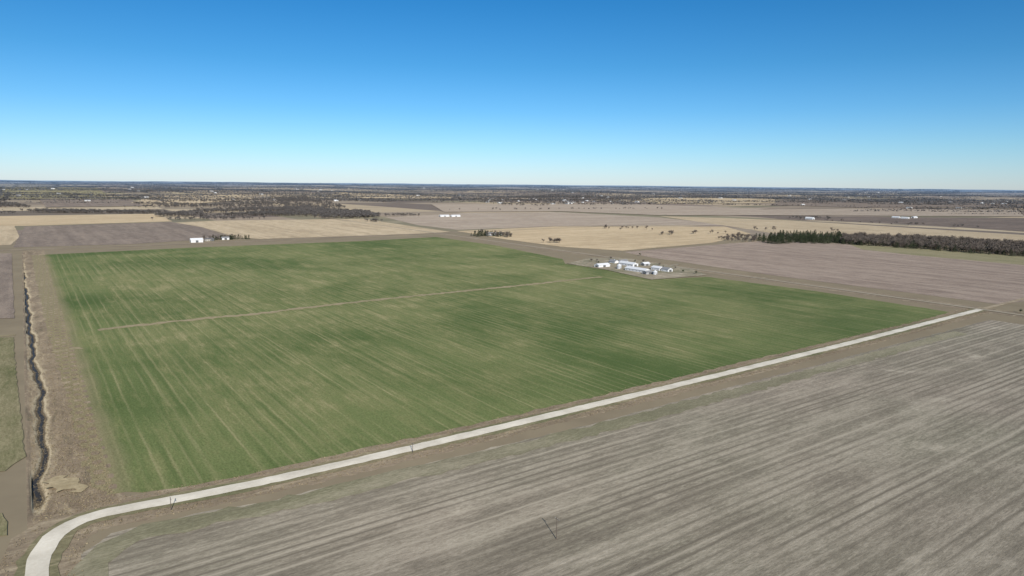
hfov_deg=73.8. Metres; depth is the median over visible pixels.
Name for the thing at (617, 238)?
crop field
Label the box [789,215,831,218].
farmstead trees
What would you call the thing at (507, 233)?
hedgerow trees
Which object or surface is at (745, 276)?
gravel road
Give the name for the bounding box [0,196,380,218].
creek woodland
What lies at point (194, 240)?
metal barn
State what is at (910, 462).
crop field
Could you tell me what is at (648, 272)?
machine shed
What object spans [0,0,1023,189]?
sky
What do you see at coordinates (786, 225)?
crop field
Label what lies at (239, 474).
dry grass tussocks
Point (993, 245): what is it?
bare woodland
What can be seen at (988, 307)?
dirt road
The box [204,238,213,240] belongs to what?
farmhouse
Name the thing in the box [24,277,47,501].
creek
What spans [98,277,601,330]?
grass waterway
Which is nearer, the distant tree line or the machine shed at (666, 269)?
the machine shed at (666, 269)
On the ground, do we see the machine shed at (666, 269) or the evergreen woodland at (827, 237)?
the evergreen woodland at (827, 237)
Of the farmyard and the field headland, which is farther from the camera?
the farmyard
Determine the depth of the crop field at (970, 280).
1032.32 m
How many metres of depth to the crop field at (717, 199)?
5103.05 m
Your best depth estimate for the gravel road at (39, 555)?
292.02 m
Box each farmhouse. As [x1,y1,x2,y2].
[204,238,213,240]
[609,259,618,262]
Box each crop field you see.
[0,187,107,197]
[0,214,169,225]
[0,226,18,244]
[0,253,14,317]
[0,337,25,470]
[0,513,6,535]
[13,222,220,246]
[40,199,141,206]
[81,320,1023,575]
[132,194,254,202]
[177,219,448,238]
[337,192,454,197]
[386,212,717,229]
[432,204,764,214]
[460,227,749,250]
[626,240,1023,303]
[641,197,775,202]
[662,216,1023,240]
[670,209,1022,215]
[755,216,1023,231]
[774,199,1023,206]
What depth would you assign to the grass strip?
1241.83 m
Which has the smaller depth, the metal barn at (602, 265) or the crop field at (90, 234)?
the metal barn at (602, 265)
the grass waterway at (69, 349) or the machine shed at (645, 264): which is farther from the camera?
the machine shed at (645, 264)
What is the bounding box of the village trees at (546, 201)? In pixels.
[474,194,631,204]
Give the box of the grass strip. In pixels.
[850,244,1023,264]
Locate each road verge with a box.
[0,219,784,250]
[0,309,986,575]
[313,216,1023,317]
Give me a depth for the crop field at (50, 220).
2040.68 m
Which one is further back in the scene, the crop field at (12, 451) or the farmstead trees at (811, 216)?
the farmstead trees at (811, 216)
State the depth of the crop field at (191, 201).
4372.30 m
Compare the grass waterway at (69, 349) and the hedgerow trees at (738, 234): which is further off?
the hedgerow trees at (738, 234)
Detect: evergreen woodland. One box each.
[755,230,844,243]
[833,236,1023,255]
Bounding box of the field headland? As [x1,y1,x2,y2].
[67,331,966,575]
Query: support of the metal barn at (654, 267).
on the farmyard
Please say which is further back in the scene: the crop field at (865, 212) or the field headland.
the crop field at (865, 212)
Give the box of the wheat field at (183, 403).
[31,237,947,494]
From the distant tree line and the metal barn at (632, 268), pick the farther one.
the distant tree line
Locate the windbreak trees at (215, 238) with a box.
[212,235,249,239]
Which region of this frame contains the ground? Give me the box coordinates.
[0,180,1023,563]
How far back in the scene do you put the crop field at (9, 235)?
1450.79 m
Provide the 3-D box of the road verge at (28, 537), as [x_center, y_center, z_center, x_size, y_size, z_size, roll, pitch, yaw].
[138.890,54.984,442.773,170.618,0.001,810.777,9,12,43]
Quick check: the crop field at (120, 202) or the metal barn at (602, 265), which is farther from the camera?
the crop field at (120, 202)
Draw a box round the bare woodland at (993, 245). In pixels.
[838,231,1023,255]
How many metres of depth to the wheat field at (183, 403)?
532.45 m
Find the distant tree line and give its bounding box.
[0,180,1023,213]
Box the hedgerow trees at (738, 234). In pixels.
[603,224,838,241]
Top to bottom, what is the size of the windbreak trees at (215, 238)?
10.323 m
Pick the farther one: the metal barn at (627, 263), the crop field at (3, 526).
the metal barn at (627, 263)
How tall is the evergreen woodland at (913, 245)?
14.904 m
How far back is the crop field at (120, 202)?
3397.72 m
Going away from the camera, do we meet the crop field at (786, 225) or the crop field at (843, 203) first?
the crop field at (786, 225)
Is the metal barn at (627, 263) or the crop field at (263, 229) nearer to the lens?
the metal barn at (627, 263)
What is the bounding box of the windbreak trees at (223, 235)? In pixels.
[202,234,249,239]
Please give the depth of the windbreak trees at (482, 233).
1566.25 m
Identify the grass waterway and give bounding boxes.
[51,347,83,351]
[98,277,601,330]
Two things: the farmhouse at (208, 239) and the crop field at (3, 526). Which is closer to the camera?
the crop field at (3, 526)
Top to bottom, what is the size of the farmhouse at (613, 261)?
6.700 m
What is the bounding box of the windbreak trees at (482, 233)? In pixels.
[471,230,511,236]
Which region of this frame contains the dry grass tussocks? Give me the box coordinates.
[1,308,990,575]
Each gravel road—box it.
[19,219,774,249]
[25,309,980,575]
[317,216,1023,315]
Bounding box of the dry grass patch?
[39,475,88,491]
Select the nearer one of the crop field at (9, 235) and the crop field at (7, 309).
the crop field at (7, 309)
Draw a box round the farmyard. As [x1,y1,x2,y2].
[568,258,705,279]
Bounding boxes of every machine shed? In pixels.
[640,262,650,265]
[642,270,652,274]
[661,267,672,271]
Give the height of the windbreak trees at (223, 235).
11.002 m
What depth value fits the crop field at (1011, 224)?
2479.21 m
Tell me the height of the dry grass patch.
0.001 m
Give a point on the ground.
(16, 496)
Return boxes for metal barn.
[189,238,202,242]
[594,263,610,266]
[618,261,637,266]
[625,266,649,272]
[651,265,661,270]
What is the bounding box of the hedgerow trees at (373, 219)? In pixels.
[151,203,1004,226]
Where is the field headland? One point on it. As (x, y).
(96, 559)
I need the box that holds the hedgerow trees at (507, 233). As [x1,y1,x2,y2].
[475,229,560,241]
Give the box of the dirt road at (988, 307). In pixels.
[982,298,1023,308]

